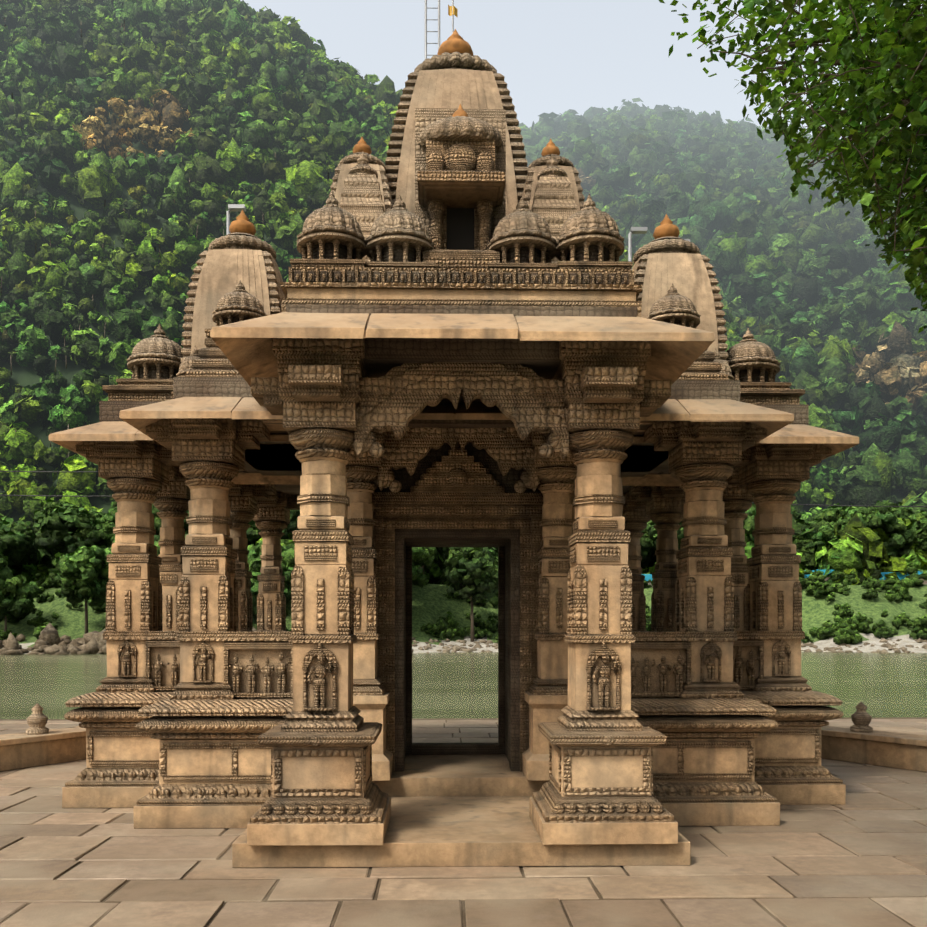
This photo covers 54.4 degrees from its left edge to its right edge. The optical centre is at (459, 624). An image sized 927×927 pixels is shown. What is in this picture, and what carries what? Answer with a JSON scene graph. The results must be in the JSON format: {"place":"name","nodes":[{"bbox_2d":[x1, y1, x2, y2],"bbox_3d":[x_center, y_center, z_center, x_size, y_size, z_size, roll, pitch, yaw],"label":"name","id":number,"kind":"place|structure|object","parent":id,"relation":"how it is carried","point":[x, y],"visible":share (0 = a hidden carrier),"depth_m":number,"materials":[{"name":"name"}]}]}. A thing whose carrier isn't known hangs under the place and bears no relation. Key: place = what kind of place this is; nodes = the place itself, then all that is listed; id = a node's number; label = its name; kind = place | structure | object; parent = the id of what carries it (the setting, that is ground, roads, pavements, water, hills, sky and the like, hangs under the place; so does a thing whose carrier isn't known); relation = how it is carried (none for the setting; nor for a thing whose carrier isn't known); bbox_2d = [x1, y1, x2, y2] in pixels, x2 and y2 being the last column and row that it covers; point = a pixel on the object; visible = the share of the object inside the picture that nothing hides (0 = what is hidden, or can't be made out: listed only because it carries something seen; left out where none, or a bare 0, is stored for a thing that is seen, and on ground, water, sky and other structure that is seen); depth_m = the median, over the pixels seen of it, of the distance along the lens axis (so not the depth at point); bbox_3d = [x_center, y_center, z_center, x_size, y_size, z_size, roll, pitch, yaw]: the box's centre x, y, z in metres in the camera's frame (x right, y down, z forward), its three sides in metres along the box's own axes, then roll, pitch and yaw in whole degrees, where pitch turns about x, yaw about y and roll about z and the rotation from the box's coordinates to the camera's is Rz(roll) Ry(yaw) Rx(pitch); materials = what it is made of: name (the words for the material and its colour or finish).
{"place":"outdoors","nodes":[
{"label":"outdoors","id":0,"kind":"place"},
{"bbox_2d":[99,242,808,770],"bbox_3d":[-0.048,-0.738,9.615,6.800,4.198,6.350,0,0,-1],"label":"dark temple interior","id":1,"kind":"object","parent":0,"point":[383,356],"visible":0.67,"depth_m":8.35,"materials":[{"name":"brown stone"}]},
{"bbox_2d":[446,208,473,249],"bbox_3d":[0.005,-3.069,7.128,0.250,0.440,0.025,0,0,-1],"label":"niche opening","id":2,"kind":"object","parent":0,"point":[459,228],"visible":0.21,"depth_m":7.12,"materials":[{"name":"black"}]},
{"bbox_2d":[0,652,926,718],"bbox_3d":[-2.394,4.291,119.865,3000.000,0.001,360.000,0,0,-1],"label":"river water","id":3,"kind":"structure","parent":0,"point":[465,685],"depth_m":68.21,"materials":[{"name":"green liquid"}]},
{"bbox_2d":[0,0,926,653],"bbox_3d":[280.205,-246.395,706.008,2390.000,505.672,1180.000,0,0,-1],"label":"hills","id":4,"kind":"structure","parent":0,"point":[432,604],"depth_m":168.06,"materials":[{"name":"green plant"}]},
{"bbox_2d":[4,530,896,641],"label":"tree trunks","id":5,"kind":"object","parent":4,"relation":"on","point":[472,639],"depth_m":155.82,"materials":[{"name":"brown plant"}]},
{"bbox_2d":[0,498,926,624],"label":"bank tree leaf clumps","id":6,"kind":"object","parent":5,"relation":"on","point":[74,515],"visible":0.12,"depth_m":157.61,"materials":[{"name":"green plant"}]},
{"bbox_2d":[0,495,926,618],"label":"trees","id":7,"kind":"object","parent":5,"relation":"attached to","point":[54,525],"visible":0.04,"depth_m":156.19,"materials":[{"name":"green plant"}]},
{"bbox_2d":[0,0,921,584],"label":"hill forest","id":8,"kind":"object","parent":4,"relation":"on","point":[26,412],"materials":[{"name":"green plant"}]},
{"bbox_2d":[0,0,926,584],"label":"forest leaf clumps","id":9,"kind":"object","parent":8,"relation":"on","point":[40,166],"visible":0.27,"depth_m":330.46,"materials":[{"name":"green plant"}]},
{"bbox_2d":[641,570,922,580],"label":"blue sheet fence","id":10,"kind":"object","parent":8,"relation":"on","point":[649,576],"visible":0.08,"depth_m":177.31,"materials":[{"name":"teal"}]},
{"bbox_2d":[648,577,926,586],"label":"bank retaining wall","id":11,"kind":"structure","parent":8,"relation":"on","point":[827,578],"depth_m":176.23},
{"bbox_2d":[0,567,926,644],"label":"bank bushes","id":12,"kind":"object","parent":4,"relation":"on","point":[36,621],"visible":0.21,"depth_m":158.22,"materials":[{"name":"green plant"}]},
{"bbox_2d":[0,567,926,643],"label":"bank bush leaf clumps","id":13,"kind":"object","parent":12,"relation":"attached to","point":[42,625],"visible":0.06,"depth_m":158.64,"materials":[{"name":"green plant"}]},
{"bbox_2d":[0,623,926,654],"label":"bank rocks","id":14,"kind":"object","parent":4,"relation":"on","point":[49,641],"visible":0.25,"depth_m":138.17,"materials":[{"name":"grey stone"}]},
{"bbox_2d":[0,726,926,771],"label":"low wall","id":15,"kind":"structure","parent":0,"point":[906,751],"depth_m":10.82,"materials":[{"name":"brown stone"}]},
{"bbox_2d":[26,702,872,734],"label":"stone finials","id":16,"kind":"object","parent":15,"relation":"on","point":[37,718],"visible":1,"depth_m":10.99,"materials":[{"name":"brown stone"}]},
{"bbox_2d":[0,717,926,926],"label":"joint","id":17,"kind":"object","parent":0,"point":[375,897],"depth_m":6.00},
{"bbox_2d":[64,282,843,823],"bbox_3d":[-0.047,-0.483,9.520,7.305,3.974,6.665,0,0,-1],"label":"carved temple stone","id":18,"kind":"object","parent":17,"relation":"on","point":[316,392],"visible":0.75,"depth_m":7.66,"materials":[{"name":"brown stone"}]},
{"bbox_2d":[49,288,858,867],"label":"stone temple","id":19,"kind":"structure","parent":17,"relation":"on","point":[461,812],"depth_m":7.55,"materials":[{"name":"beige stone"}]},
{"bbox_2d":[425,0,453,58],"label":"ladder","id":20,"kind":"object","parent":19,"relation":"on","point":[426,31],"visible":0.06,"depth_m":11.47,"materials":[{"name":"silver metal"}]},
{"bbox_2d":[448,5,457,17],"bbox_3d":[-0.088,-7.832,11.491,0.120,0.154,0.038,0,0,-1],"label":"flag","id":21,"kind":"object","parent":20,"relation":"attached to","point":[455,11],"visible":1,"depth_m":11.50,"materials":[{"name":"orange fabric"}]},
{"bbox_2d":[102,137,804,771],"bbox_3d":[-0.046,-1.219,9.489,6.880,5.160,6.121,0,0,-1],"label":"fine temple carving","id":22,"kind":"object","parent":19,"relation":"attached to","point":[460,175],"visible":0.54,"depth_m":7.84},
{"bbox_2d":[126,52,780,379],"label":"temple towers","id":23,"kind":"structure","parent":19,"relation":"on","point":[553,221],"depth_m":8.05,"materials":[{"name":"brown stone"}]},
{"bbox_2d":[183,69,725,359],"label":"spires","id":24,"kind":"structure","parent":23,"relation":"attached to","point":[223,272],"depth_m":8.97,"materials":[{"name":"beige stone"}]},
{"bbox_2d":[229,29,679,238],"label":"finials","id":25,"kind":"object","parent":23,"relation":"on","point":[455,41],"visible":0.65,"depth_m":9.36,"materials":[{"name":"orange stone"}]},
{"bbox_2d":[352,362,571,492],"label":"temple torana arches","id":26,"kind":"structure","parent":19,"relation":"attached to","point":[506,389],"depth_m":6.58,"materials":[{"name":"brown stone"}]},
{"bbox_2d":[226,204,689,268],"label":"metal poles","id":27,"kind":"object","parent":17,"relation":"on","point":[241,207],"visible":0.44,"depth_m":14.49,"materials":[{"name":"silver metal"}]},
{"bbox_2d":[0,719,926,926],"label":"platform floor slabs","id":28,"kind":"structure","parent":17,"relation":"on","point":[833,885],"depth_m":6.03,"materials":[{"name":"beige stone"}]},
{"bbox_2d":[0,471,926,506],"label":"power cables across river","id":29,"kind":"structure","parent":0,"point":[111,496],"depth_m":100.81,"materials":[{"name":"grey"}]},
{"bbox_2d":[240,0,921,143],"label":"sky","id":30,"kind":"structure","parent":0,"point":[556,56],"materials":[{"name":"white"}]},
{"bbox_2d":[518,100,926,513],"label":"forest hill","id":31,"kind":"structure","parent":0,"point":[837,365],"depth_m":443.94,"materials":[{"name":"green plant"}]},
{"bbox_2d":[519,98,926,509],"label":"distant hillside trees","id":32,"kind":"object","parent":31,"relation":"attached to","point":[892,374],"visible":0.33,"depth_m":463.04,"materials":[{"name":"green plant"}]},
{"bbox_2d":[659,0,926,332],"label":"tree","id":33,"kind":"object","parent":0,"point":[867,89],"depth_m":4.87,"materials":[{"name":"green plant"}]},
{"bbox_2d":[792,516,886,584],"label":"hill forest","id":34,"kind":"object","parent":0,"point":[849,559],"visible":0.1,"depth_m":174.21,"materials":[{"name":"green plant"}]},
{"bbox_2d":[792,527,923,577],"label":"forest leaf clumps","id":35,"kind":"object","parent":34,"relation":"on","point":[843,544],"visible":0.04,"depth_m":176.34,"materials":[{"name":"green plant"}]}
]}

